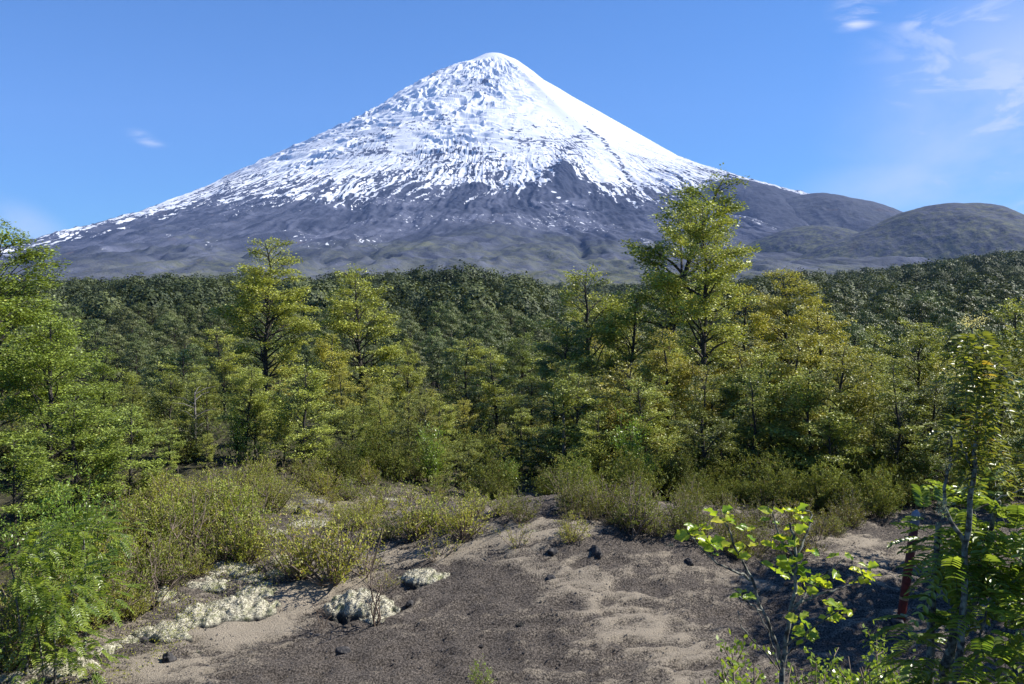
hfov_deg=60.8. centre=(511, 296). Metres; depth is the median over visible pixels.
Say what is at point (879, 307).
evergreen tree
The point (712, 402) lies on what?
young beech
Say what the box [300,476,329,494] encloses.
shrub
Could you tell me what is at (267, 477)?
shrub
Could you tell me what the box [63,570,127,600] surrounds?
shrub
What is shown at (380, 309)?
evergreen tree
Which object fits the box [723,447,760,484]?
dark shrub
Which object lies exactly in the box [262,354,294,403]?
young beech
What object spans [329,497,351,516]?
shrub
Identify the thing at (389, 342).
evergreen tree
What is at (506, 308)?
evergreen tree
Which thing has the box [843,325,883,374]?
evergreen tree
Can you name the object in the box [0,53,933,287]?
mountain
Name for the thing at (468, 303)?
evergreen tree
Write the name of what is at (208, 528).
shrub
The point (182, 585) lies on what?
shrub
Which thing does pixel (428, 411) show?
young beech
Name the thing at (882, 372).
young beech
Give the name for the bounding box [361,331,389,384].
evergreen tree
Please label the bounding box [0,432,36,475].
dark shrub
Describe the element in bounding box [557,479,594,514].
shrub
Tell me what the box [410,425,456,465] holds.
dark shrub
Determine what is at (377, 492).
shrub
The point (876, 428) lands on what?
young beech
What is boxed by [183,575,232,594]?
lichen cushion
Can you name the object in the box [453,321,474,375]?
evergreen tree
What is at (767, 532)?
shrub
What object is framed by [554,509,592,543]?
shrub
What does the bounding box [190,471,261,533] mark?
shrub
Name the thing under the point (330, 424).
dark shrub
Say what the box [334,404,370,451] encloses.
young beech
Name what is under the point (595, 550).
rock
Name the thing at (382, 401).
young beech
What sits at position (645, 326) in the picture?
evergreen tree
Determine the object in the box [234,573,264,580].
lichen cushion
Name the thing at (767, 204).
hill
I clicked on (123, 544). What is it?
pinnate shrub
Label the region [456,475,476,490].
shrub
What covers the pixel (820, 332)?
evergreen tree
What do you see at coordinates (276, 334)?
evergreen tree
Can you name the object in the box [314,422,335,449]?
beech tree
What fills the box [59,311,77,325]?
evergreen tree
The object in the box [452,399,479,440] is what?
young beech
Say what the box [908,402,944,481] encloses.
young beech
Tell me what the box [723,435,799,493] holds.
dark shrub
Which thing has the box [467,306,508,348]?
evergreen tree
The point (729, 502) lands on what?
shrub
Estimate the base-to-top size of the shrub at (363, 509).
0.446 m
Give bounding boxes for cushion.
[0,667,42,683]
[30,656,100,679]
[89,642,121,655]
[119,633,140,642]
[131,620,192,643]
[140,585,176,602]
[167,593,202,603]
[174,600,227,628]
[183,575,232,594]
[201,559,256,577]
[206,593,280,625]
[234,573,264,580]
[234,581,280,598]
[264,527,290,537]
[267,554,292,563]
[267,568,290,580]
[286,516,329,528]
[300,499,324,504]
[318,587,400,623]
[359,609,395,626]
[395,567,450,589]
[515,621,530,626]
[523,528,538,533]
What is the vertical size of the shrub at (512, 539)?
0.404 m
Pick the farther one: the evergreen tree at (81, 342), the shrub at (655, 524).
the evergreen tree at (81, 342)
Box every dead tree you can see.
[171,386,214,438]
[544,389,582,474]
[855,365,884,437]
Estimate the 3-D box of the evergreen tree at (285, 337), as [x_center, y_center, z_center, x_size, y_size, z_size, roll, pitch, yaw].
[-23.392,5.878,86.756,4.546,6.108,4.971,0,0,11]
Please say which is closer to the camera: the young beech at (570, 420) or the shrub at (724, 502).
the shrub at (724, 502)
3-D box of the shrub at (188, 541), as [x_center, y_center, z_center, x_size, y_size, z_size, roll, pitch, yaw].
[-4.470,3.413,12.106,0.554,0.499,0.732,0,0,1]
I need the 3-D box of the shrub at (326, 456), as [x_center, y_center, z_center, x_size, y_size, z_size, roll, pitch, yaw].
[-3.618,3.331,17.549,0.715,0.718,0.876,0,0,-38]
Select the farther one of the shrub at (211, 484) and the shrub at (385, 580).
the shrub at (211, 484)
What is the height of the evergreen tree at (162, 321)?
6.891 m
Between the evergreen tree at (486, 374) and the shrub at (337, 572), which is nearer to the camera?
the shrub at (337, 572)
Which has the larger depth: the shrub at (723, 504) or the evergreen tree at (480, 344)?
the evergreen tree at (480, 344)
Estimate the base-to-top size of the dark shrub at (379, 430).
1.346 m
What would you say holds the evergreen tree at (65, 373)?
on the ground
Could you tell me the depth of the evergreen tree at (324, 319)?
101.56 m
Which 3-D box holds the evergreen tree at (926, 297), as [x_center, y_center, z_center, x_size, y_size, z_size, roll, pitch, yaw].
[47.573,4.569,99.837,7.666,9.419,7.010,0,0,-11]
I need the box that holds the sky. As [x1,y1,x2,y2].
[0,0,1023,245]
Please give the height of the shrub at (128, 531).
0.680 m
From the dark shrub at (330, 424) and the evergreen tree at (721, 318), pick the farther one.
the evergreen tree at (721, 318)
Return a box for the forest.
[0,249,1023,352]
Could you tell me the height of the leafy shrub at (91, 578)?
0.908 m
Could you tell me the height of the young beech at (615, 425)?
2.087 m
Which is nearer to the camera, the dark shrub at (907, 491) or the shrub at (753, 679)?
the shrub at (753, 679)
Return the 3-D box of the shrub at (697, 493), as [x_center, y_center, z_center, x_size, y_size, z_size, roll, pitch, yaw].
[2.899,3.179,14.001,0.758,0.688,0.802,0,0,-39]
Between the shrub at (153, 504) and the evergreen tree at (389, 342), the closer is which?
the shrub at (153, 504)
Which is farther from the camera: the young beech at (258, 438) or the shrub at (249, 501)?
the young beech at (258, 438)
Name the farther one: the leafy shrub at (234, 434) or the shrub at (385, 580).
the leafy shrub at (234, 434)
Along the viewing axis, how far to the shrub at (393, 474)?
18.13 m
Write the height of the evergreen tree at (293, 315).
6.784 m
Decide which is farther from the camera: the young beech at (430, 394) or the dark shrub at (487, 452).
the young beech at (430, 394)
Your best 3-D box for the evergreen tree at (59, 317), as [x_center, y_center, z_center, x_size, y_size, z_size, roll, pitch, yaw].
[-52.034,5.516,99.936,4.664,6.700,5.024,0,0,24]
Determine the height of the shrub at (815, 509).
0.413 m
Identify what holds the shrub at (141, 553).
on the ground
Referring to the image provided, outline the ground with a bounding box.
[0,329,1023,683]
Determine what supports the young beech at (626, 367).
on the ground
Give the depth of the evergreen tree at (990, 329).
37.85 m
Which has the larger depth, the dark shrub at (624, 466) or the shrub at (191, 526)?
the dark shrub at (624, 466)
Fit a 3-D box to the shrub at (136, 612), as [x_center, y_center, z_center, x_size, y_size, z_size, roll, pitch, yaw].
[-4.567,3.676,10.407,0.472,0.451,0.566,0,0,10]
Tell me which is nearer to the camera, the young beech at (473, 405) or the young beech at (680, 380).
the young beech at (680, 380)
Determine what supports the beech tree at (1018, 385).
on the ground
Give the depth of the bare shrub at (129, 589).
10.22 m
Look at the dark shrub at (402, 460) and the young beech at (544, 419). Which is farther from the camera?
the young beech at (544, 419)
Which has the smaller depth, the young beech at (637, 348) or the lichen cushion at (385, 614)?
the lichen cushion at (385, 614)
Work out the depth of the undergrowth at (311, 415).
20.39 m
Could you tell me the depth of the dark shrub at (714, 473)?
17.48 m
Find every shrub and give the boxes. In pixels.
[0,420,45,468]
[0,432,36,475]
[0,498,88,599]
[0,518,94,675]
[0,559,96,619]
[0,560,129,683]
[0,565,46,638]
[0,566,79,643]
[0,575,60,637]
[0,594,82,653]
[0,608,61,668]
[0,612,45,674]
[1,600,79,661]
[10,438,61,477]
[16,459,112,574]
[19,480,69,522]
[45,560,131,633]
[49,530,127,575]
[52,409,103,456]
[57,510,154,655]
[57,556,111,625]
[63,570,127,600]
[64,420,134,482]
[73,559,142,623]
[77,485,131,577]
[78,461,117,491]
[80,542,157,613]
[87,517,150,575]
[90,563,148,625]
[93,510,134,543]
[97,480,158,519]
[97,528,178,582]
[107,498,163,546]
[107,581,158,618]
[108,491,163,533]
[111,433,132,453]
[111,581,152,621]
[112,530,175,576]
[114,588,150,618]
[115,510,159,548]
[115,524,149,556]
[121,423,140,445]
[122,489,184,537]
[123,398,154,422]
[123,510,160,535]
[127,504,181,551]
[127,528,203,587]
[131,465,184,507]
[131,510,185,545]
[132,463,172,496]
[132,535,183,572]
[133,474,199,526]
[138,517,194,561]
[140,458,202,509]
[140,475,187,512]
[142,495,214,547]
[142,551,191,609]
[146,518,182,547]
[148,488,220,534]
[156,412,216,463]
[161,565,190,587]
[166,486,220,558]
[168,527,212,558]
[170,531,221,571]
[172,480,212,510]
[175,509,210,531]
[175,509,210,544]
[177,530,220,563]
[180,462,232,500]
[180,512,255,562]
[180,546,219,578]
[184,518,228,556]
[185,498,225,524]
[187,482,222,504]
[187,487,243,531]
[189,466,253,514]
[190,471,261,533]
[192,457,248,491]
[202,494,282,551]
[204,509,271,561]
[206,460,261,488]
[206,467,264,511]
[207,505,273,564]
[212,519,270,556]
[214,463,253,491]
[217,486,267,522]
[219,406,253,455]
[220,475,251,498]
[229,478,265,519]
[230,469,257,485]
[232,526,275,555]
[240,452,276,477]
[243,469,284,509]
[248,505,343,579]
[249,469,265,483]
[251,454,278,470]
[251,471,293,511]
[251,483,286,535]
[252,396,282,429]
[253,439,269,460]
[257,399,302,439]
[257,475,284,493]
[258,471,275,486]
[263,468,305,494]
[275,460,294,474]
[282,506,380,586]
[283,456,301,472]
[287,458,303,472]
[288,462,316,484]
[293,431,319,456]
[297,454,323,472]
[299,462,325,478]
[300,458,343,489]
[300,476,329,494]
[300,492,327,511]
[303,453,334,471]
[303,465,343,495]
[312,602,335,628]
[314,406,343,433]
[314,446,352,476]
[316,438,369,481]
[321,529,389,577]
[322,509,342,523]
[326,490,340,502]
[328,472,361,500]
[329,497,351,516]
[331,499,367,531]
[333,400,367,435]
[333,482,365,500]
[339,497,364,515]
[344,499,384,528]
[350,434,387,470]
[351,458,380,485]
[351,497,377,520]
[352,477,396,512]
[354,444,377,469]
[354,509,397,540]
[355,457,380,477]
[356,403,405,455]
[356,444,372,464]
[358,475,387,495]
[359,558,393,626]
[364,412,394,438]
[364,566,402,591]
[367,508,405,539]
[369,435,418,482]
[376,444,408,476]
[377,483,446,540]
[378,473,393,486]
[381,461,407,481]
[390,478,422,498]
[404,493,454,532]
[405,458,423,480]
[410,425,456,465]
[410,517,467,561]
[412,418,450,486]
[415,439,454,476]
[415,481,452,513]
[421,469,453,492]
[429,487,503,539]
[431,487,449,501]
[440,505,472,531]
[452,421,502,464]
[453,431,493,468]
[455,483,490,515]
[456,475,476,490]
[466,443,522,492]
[469,656,495,683]
[475,477,503,495]
[478,476,509,496]
[480,469,516,499]
[485,488,518,515]
[491,523,532,550]
[493,463,520,489]
[497,481,543,522]
[500,457,521,491]
[503,448,526,469]
[531,465,558,494]
[537,452,597,494]
[540,463,594,498]
[550,439,609,479]
[552,499,581,520]
[553,477,595,508]
[554,481,589,511]
[554,486,591,511]
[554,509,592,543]
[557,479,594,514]
[566,457,605,494]
[574,467,603,494]
[577,493,607,520]
[579,471,623,514]
[579,474,618,496]
[586,478,629,506]
[599,509,619,524]
[600,491,651,528]
[603,445,665,493]
[605,407,652,470]
[606,453,656,494]
[609,514,636,533]
[610,476,645,508]
[610,490,665,532]
[617,436,684,498]
[617,471,655,498]
[617,479,667,514]
[618,473,655,538]
[627,483,662,510]
[633,447,662,499]
[637,497,678,536]
[651,439,706,487]
[657,448,706,499]
[660,501,692,525]
[662,484,704,521]
[664,473,713,515]
[666,493,712,529]
[666,498,718,542]
[670,517,693,534]
[672,488,700,505]
[675,468,718,505]
[696,453,735,491]
[698,446,748,494]
[699,629,748,683]
[703,480,730,504]
[704,635,778,683]
[708,491,737,508]
[708,492,744,518]
[708,495,757,539]
[717,514,760,551]
[720,472,759,503]
[720,491,736,505]
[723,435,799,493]
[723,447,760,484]
[724,531,757,560]
[731,520,775,552]
[738,472,771,507]
[739,495,780,525]
[740,513,769,539]
[751,489,781,507]
[751,517,787,536]
[752,547,776,559]
[753,637,868,683]
[754,457,809,507]
[754,474,784,501]
[756,445,809,497]
[756,539,769,553]
[760,450,797,475]
[762,505,794,527]
[766,516,821,557]
[767,540,787,556]
[772,494,822,524]
[785,515,833,542]
[791,459,856,512]
[793,444,837,480]
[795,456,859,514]
[795,461,827,501]
[806,491,827,513]
[808,507,843,535]
[810,535,828,551]
[810,647,876,683]
[822,446,884,496]
[823,620,924,683]
[824,491,872,527]
[824,509,852,534]
[826,491,867,522]
[828,484,876,517]
[831,528,846,537]
[836,638,923,683]
[841,443,892,469]
[842,509,866,527]
[846,464,909,518]
[848,439,911,482]
[848,456,896,502]
[853,664,903,683]
[854,460,894,487]
[862,467,1023,683]
[875,461,914,494]
[884,462,922,506]
[890,448,929,483]
[938,465,968,485]
[950,455,1014,507]
[982,444,1019,494]
[990,463,1023,505]
[992,450,1023,498]
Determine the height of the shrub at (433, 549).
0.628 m
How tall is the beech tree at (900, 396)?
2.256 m
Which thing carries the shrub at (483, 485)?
on the ground
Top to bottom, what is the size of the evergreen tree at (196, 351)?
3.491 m
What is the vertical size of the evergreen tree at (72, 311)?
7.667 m
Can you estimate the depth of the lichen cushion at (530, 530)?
12.27 m
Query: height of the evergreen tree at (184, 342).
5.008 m
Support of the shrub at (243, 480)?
on the ground
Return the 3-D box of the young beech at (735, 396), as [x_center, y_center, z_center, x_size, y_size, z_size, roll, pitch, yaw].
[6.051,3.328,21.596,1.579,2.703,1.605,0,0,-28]
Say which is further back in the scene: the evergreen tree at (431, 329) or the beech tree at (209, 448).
the evergreen tree at (431, 329)
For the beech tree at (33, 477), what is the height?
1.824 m
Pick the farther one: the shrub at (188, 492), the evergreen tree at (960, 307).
the evergreen tree at (960, 307)
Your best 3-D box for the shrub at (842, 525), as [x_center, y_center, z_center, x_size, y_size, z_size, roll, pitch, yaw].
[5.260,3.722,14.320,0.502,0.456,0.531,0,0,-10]
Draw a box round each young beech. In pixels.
[3,406,20,430]
[99,367,147,428]
[110,385,149,439]
[140,408,161,437]
[143,374,203,442]
[176,375,213,434]
[185,375,223,430]
[205,391,222,419]
[217,364,270,458]
[224,366,282,453]
[249,410,274,446]
[261,364,344,465]
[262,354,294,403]
[269,415,295,459]
[296,360,342,413]
[312,437,335,464]
[329,367,355,429]
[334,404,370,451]
[338,366,356,400]
[352,379,368,412]
[356,373,375,416]
[364,386,396,437]
[369,399,393,441]
[378,381,396,408]
[385,422,410,451]
[388,393,426,474]
[390,365,417,414]
[397,399,415,425]
[400,400,448,455]
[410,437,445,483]
[411,386,428,428]
[419,388,438,415]
[436,404,462,440]
[437,452,457,483]
[451,441,466,471]
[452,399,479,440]
[453,447,480,484]
[461,439,483,471]
[468,397,478,416]
[475,390,492,424]
[482,420,493,434]
[484,430,498,450]
[493,424,514,457]
[494,452,511,468]
[502,378,550,441]
[503,407,537,469]
[513,397,532,435]
[514,375,582,473]
[521,409,561,470]
[527,373,617,474]
[528,455,538,479]
[533,358,588,438]
[538,357,608,423]
[544,373,628,468]
[547,363,600,460]
[565,411,624,490]
[577,361,680,480]
[585,353,638,411]
[589,334,615,368]
[591,377,638,450]
[596,402,626,467]
[610,377,685,465]
[620,329,658,390]
[624,354,685,451]
[631,327,709,451]
[632,331,673,409]
[632,372,682,457]
[658,401,695,462]
[659,345,721,420]
[660,330,684,365]
[665,361,722,460]
[666,363,738,482]
[677,331,718,419]
[679,419,705,472]
[680,373,730,455]
[691,334,752,410]
[699,424,743,481]
[708,334,742,407]
[710,348,767,452]
[714,361,754,418]
[716,377,776,460]
[716,400,750,480]
[724,372,786,483]
[729,369,816,470]
[742,335,835,469]
[742,339,774,381]
[752,385,793,456]
[760,376,838,462]
[762,366,871,468]
[769,340,899,469]
[780,344,849,400]
[792,404,873,483]
[812,356,883,422]
[831,392,890,451]
[851,397,896,461]
[866,363,931,480]
[866,378,954,485]
[873,358,907,391]
[875,363,903,397]
[882,376,915,442]
[902,367,951,401]
[903,369,958,489]
[906,366,923,379]
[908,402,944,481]
[916,360,960,421]
[921,378,981,458]
[929,379,971,471]
[934,345,1023,468]
[936,400,968,467]
[963,376,1013,452]
[992,412,1023,460]
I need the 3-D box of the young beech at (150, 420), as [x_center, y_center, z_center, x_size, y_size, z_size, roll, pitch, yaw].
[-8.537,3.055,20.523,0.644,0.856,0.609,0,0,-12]
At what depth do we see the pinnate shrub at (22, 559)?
8.85 m
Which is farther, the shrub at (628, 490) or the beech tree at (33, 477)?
the shrub at (628, 490)
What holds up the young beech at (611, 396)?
on the ground
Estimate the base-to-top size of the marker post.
1.444 m
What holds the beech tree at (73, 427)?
on the ground
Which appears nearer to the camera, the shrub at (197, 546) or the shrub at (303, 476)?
the shrub at (197, 546)
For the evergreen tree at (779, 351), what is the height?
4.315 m
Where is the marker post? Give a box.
[897,509,920,621]
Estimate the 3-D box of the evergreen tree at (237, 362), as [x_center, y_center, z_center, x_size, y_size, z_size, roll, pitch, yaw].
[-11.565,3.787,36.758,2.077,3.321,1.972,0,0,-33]
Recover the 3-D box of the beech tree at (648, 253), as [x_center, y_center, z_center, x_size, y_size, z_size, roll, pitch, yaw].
[6.127,0.305,30.452,4.876,9.784,4.811,0,0,-44]
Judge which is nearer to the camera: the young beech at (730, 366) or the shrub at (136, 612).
the shrub at (136, 612)
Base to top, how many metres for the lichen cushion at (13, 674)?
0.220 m
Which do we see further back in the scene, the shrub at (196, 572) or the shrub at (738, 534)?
the shrub at (738, 534)
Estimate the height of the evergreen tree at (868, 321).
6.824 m
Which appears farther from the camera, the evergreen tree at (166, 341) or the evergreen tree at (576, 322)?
the evergreen tree at (576, 322)
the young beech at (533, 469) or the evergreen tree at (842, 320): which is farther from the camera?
the evergreen tree at (842, 320)
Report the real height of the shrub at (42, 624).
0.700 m
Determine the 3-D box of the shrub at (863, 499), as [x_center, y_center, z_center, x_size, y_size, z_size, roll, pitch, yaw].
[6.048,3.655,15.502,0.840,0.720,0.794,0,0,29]
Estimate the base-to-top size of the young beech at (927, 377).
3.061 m
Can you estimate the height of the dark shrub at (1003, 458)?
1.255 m
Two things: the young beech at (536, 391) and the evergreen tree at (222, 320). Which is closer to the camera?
the young beech at (536, 391)
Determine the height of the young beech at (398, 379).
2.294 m
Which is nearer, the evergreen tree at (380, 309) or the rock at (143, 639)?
the rock at (143, 639)
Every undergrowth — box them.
[0,375,1023,516]
[0,462,415,683]
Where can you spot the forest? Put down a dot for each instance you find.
(979, 278)
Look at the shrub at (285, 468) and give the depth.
16.86 m
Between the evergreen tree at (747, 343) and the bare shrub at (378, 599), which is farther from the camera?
the evergreen tree at (747, 343)
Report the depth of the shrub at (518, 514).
12.55 m
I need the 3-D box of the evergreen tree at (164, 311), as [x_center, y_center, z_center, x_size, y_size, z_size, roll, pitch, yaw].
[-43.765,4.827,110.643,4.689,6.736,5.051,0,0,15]
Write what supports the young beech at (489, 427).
on the ground
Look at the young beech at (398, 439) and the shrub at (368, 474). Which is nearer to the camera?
the shrub at (368, 474)
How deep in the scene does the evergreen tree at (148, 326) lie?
96.21 m
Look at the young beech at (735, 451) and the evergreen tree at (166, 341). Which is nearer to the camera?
the young beech at (735, 451)
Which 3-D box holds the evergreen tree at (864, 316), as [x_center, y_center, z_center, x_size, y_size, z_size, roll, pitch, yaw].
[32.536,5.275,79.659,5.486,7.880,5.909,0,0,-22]
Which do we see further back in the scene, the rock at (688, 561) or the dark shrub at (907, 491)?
the dark shrub at (907, 491)
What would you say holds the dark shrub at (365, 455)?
on the ground
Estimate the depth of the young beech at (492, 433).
24.49 m
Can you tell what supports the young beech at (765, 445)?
on the ground
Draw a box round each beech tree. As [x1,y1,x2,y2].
[0,218,106,459]
[0,310,149,486]
[0,435,70,562]
[21,392,141,520]
[76,345,134,435]
[83,406,168,497]
[129,420,161,452]
[142,349,213,415]
[153,419,185,478]
[187,327,261,420]
[189,382,215,430]
[193,432,217,468]
[202,237,322,402]
[234,443,253,463]
[301,334,362,413]
[304,263,409,413]
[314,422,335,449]
[362,385,397,428]
[387,337,428,411]
[416,393,462,445]
[434,337,489,426]
[467,346,526,435]
[497,329,545,415]
[518,317,606,430]
[524,423,555,463]
[526,263,650,413]
[570,395,617,466]
[573,284,673,414]
[608,163,761,422]
[626,345,708,453]
[640,200,762,451]
[697,283,789,424]
[698,422,741,467]
[703,346,791,463]
[744,266,833,384]
[766,299,874,425]
[836,324,902,428]
[874,391,927,464]
[877,317,961,410]
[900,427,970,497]
[928,342,992,418]
[966,296,1023,462]
[995,394,1023,478]
[996,299,1023,463]
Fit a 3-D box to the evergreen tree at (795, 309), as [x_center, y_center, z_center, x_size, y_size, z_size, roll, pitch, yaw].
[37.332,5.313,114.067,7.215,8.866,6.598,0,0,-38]
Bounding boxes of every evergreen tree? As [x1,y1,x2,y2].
[3,337,25,351]
[11,326,31,344]
[35,301,67,324]
[45,345,79,385]
[46,316,67,343]
[47,332,90,367]
[51,305,93,349]
[53,323,84,348]
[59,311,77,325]
[60,306,91,350]
[65,337,84,378]
[79,318,107,373]
[79,327,111,383]
[89,330,122,383]
[91,305,125,348]
[91,333,140,385]
[93,324,123,380]
[105,306,136,344]
[112,333,154,387]
[114,320,148,382]
[119,340,156,386]
[120,313,138,333]
[120,319,157,351]
[121,342,147,387]
[123,327,160,382]
[125,302,155,324]
[125,315,145,332]
[136,348,191,407]
[137,327,163,377]
[140,307,157,325]
[150,304,175,329]
[150,308,180,342]
[152,315,182,355]
[152,338,181,378]
[153,311,188,350]
[154,319,195,375]
[157,344,182,385]
[172,335,199,373]
[173,303,200,335]
[174,343,209,389]
[176,323,204,365]
[186,306,218,352]
[193,313,224,364]
[197,300,225,343]
[201,325,240,370]
[203,304,234,348]
[206,345,238,387]
[208,335,247,374]
[212,348,259,405]
[217,342,253,378]
[223,319,248,342]
[225,348,255,405]
[237,310,271,342]
[239,332,273,380]
[240,342,272,384]
[246,335,275,368]
[254,347,278,391]
[268,325,296,377]
[268,329,285,380]
[271,308,299,363]
[271,317,294,349]
[281,347,334,412]
[282,314,307,365]
[288,304,313,338]
[292,335,328,373]
[296,344,316,389]
[297,329,331,365]
[298,316,334,362]
[305,307,326,331]
[314,329,337,349]
[315,313,334,332]
[325,346,353,393]
[326,333,356,366]
[338,332,368,377]
[339,336,370,382]
[342,344,361,382]
[348,306,373,339]
[355,345,385,382]
[359,319,377,354]
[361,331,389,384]
[365,307,393,351]
[371,325,395,371]
[373,351,412,407]
[375,320,399,347]
[379,318,406,360]
[379,339,396,385]
[386,344,407,377]
[387,311,408,343]
[390,342,431,391]
[391,319,421,344]
[391,320,422,365]
[400,309,416,341]
[404,332,430,386]
[414,327,450,364]
[414,336,443,386]
[417,301,448,343]
[417,336,450,387]
[419,327,452,387]
[422,342,458,392]
[427,321,458,385]
[431,302,463,342]
[437,306,470,342]
[438,313,462,354]
[438,341,473,394]
[442,337,467,388]
[452,310,491,351]
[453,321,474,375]
[456,348,508,424]
[458,300,485,339]
[458,341,495,412]
[459,324,493,385]
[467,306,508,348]
[467,328,503,379]
[468,313,512,376]
[469,304,499,343]
[481,320,510,376]
[495,304,522,349]
[499,309,525,361]
[500,337,540,393]
[506,315,540,374]
[507,312,521,361]
[508,340,537,392]
[520,316,551,341]
[524,341,552,380]
[526,329,547,365]
[527,313,555,340]
[529,337,543,385]
[534,335,552,357]
[540,331,559,369]
[544,315,557,330]
[563,330,591,359]
[573,316,584,350]
[626,306,658,337]
[629,328,647,349]
[633,347,684,416]
[636,323,660,340]
[639,309,667,336]
[656,307,669,321]
[658,310,687,347]
[658,327,689,353]
[671,345,700,417]
[676,322,696,353]
[702,306,731,325]
[708,319,751,364]
[709,313,735,339]
[729,333,765,371]
[732,317,764,347]
[746,301,770,346]
[749,301,778,320]
[764,318,783,343]
[765,340,798,363]
[775,304,797,324]
[787,304,809,316]
[788,306,827,336]
[808,313,847,361]
[813,312,845,367]
[815,292,856,319]
[818,289,854,313]
[821,303,847,318]
[822,330,878,377]
[825,321,870,376]
[827,317,852,359]
[830,322,883,381]
[839,311,861,322]
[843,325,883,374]
[850,311,893,348]
[856,302,908,330]
[857,317,888,356]
[860,293,906,327]
[863,330,914,380]
[874,324,906,356]
[874,328,925,389]
[877,309,913,336]
[882,311,919,356]
[890,329,930,382]
[899,299,940,330]
[900,327,948,378]
[905,295,943,328]
[906,291,942,327]
[910,290,949,326]
[918,306,969,350]
[922,312,950,352]
[928,315,967,350]
[932,322,968,358]
[934,292,977,322]
[937,311,964,322]
[937,321,970,357]
[939,328,979,383]
[945,296,982,331]
[950,294,978,323]
[964,324,1017,388]
[967,318,1015,346]
[968,303,1004,327]
[968,315,1010,345]
[985,288,1014,316]
[991,294,1023,309]
[991,309,1021,325]
[994,325,1022,377]
[1005,317,1022,331]
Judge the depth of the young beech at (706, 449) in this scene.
17.62 m
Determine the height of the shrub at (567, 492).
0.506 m
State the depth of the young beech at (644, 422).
18.70 m
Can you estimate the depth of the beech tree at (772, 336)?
30.70 m
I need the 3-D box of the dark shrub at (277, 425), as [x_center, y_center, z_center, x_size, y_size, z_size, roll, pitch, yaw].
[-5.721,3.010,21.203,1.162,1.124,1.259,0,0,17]
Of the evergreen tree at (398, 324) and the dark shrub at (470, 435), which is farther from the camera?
the evergreen tree at (398, 324)
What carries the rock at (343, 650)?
on the ground
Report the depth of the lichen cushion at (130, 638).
9.95 m
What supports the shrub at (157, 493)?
on the ground
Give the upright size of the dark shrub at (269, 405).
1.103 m
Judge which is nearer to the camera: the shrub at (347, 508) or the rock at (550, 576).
the rock at (550, 576)
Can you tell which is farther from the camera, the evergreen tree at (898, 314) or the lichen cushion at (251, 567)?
the evergreen tree at (898, 314)
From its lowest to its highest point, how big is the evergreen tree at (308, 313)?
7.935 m
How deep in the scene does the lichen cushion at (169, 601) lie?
10.90 m
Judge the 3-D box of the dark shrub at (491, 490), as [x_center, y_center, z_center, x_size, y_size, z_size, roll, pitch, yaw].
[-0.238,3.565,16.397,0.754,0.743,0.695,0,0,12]
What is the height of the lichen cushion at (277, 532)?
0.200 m
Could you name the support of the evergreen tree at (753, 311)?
on the ground
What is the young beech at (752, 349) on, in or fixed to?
on the ground
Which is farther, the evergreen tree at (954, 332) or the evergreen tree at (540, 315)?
the evergreen tree at (540, 315)
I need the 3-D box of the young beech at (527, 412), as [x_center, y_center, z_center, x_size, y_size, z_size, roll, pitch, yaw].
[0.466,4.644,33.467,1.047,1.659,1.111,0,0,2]
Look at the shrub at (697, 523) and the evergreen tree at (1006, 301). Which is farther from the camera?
the evergreen tree at (1006, 301)
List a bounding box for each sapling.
[674,503,881,683]
[914,312,1023,683]
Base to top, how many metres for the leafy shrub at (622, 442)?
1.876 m
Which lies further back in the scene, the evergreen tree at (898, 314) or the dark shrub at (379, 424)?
the evergreen tree at (898, 314)
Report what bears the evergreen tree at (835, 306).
on the ground
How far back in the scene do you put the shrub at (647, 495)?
13.14 m
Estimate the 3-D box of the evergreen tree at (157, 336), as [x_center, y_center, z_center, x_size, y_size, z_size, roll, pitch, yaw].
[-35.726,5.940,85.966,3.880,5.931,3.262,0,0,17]
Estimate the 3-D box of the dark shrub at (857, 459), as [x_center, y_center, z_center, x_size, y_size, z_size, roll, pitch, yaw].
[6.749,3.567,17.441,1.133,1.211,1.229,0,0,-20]
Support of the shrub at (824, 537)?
on the ground
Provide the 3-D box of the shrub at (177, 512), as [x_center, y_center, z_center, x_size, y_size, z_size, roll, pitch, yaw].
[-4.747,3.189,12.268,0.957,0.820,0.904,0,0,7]
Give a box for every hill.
[697,179,806,229]
[744,225,858,253]
[786,193,901,231]
[798,203,1023,260]
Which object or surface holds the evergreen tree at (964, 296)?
on the ground
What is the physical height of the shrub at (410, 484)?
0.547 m
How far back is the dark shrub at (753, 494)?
16.27 m
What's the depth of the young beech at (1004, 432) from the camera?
20.18 m
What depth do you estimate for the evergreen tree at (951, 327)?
52.44 m
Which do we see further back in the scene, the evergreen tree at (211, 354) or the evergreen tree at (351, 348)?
the evergreen tree at (211, 354)
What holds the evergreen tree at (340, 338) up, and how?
on the ground
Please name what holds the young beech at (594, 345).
on the ground
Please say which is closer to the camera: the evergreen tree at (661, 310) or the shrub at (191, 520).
the shrub at (191, 520)
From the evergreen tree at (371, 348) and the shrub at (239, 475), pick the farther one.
the evergreen tree at (371, 348)
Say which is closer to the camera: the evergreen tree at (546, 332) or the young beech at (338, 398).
the young beech at (338, 398)
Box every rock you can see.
[139,636,148,643]
[162,652,177,662]
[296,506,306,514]
[335,646,350,653]
[405,600,413,606]
[546,574,555,579]
[547,547,558,555]
[589,545,602,558]
[684,558,693,565]
[891,619,904,626]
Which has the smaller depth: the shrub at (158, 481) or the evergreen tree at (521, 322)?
the shrub at (158, 481)

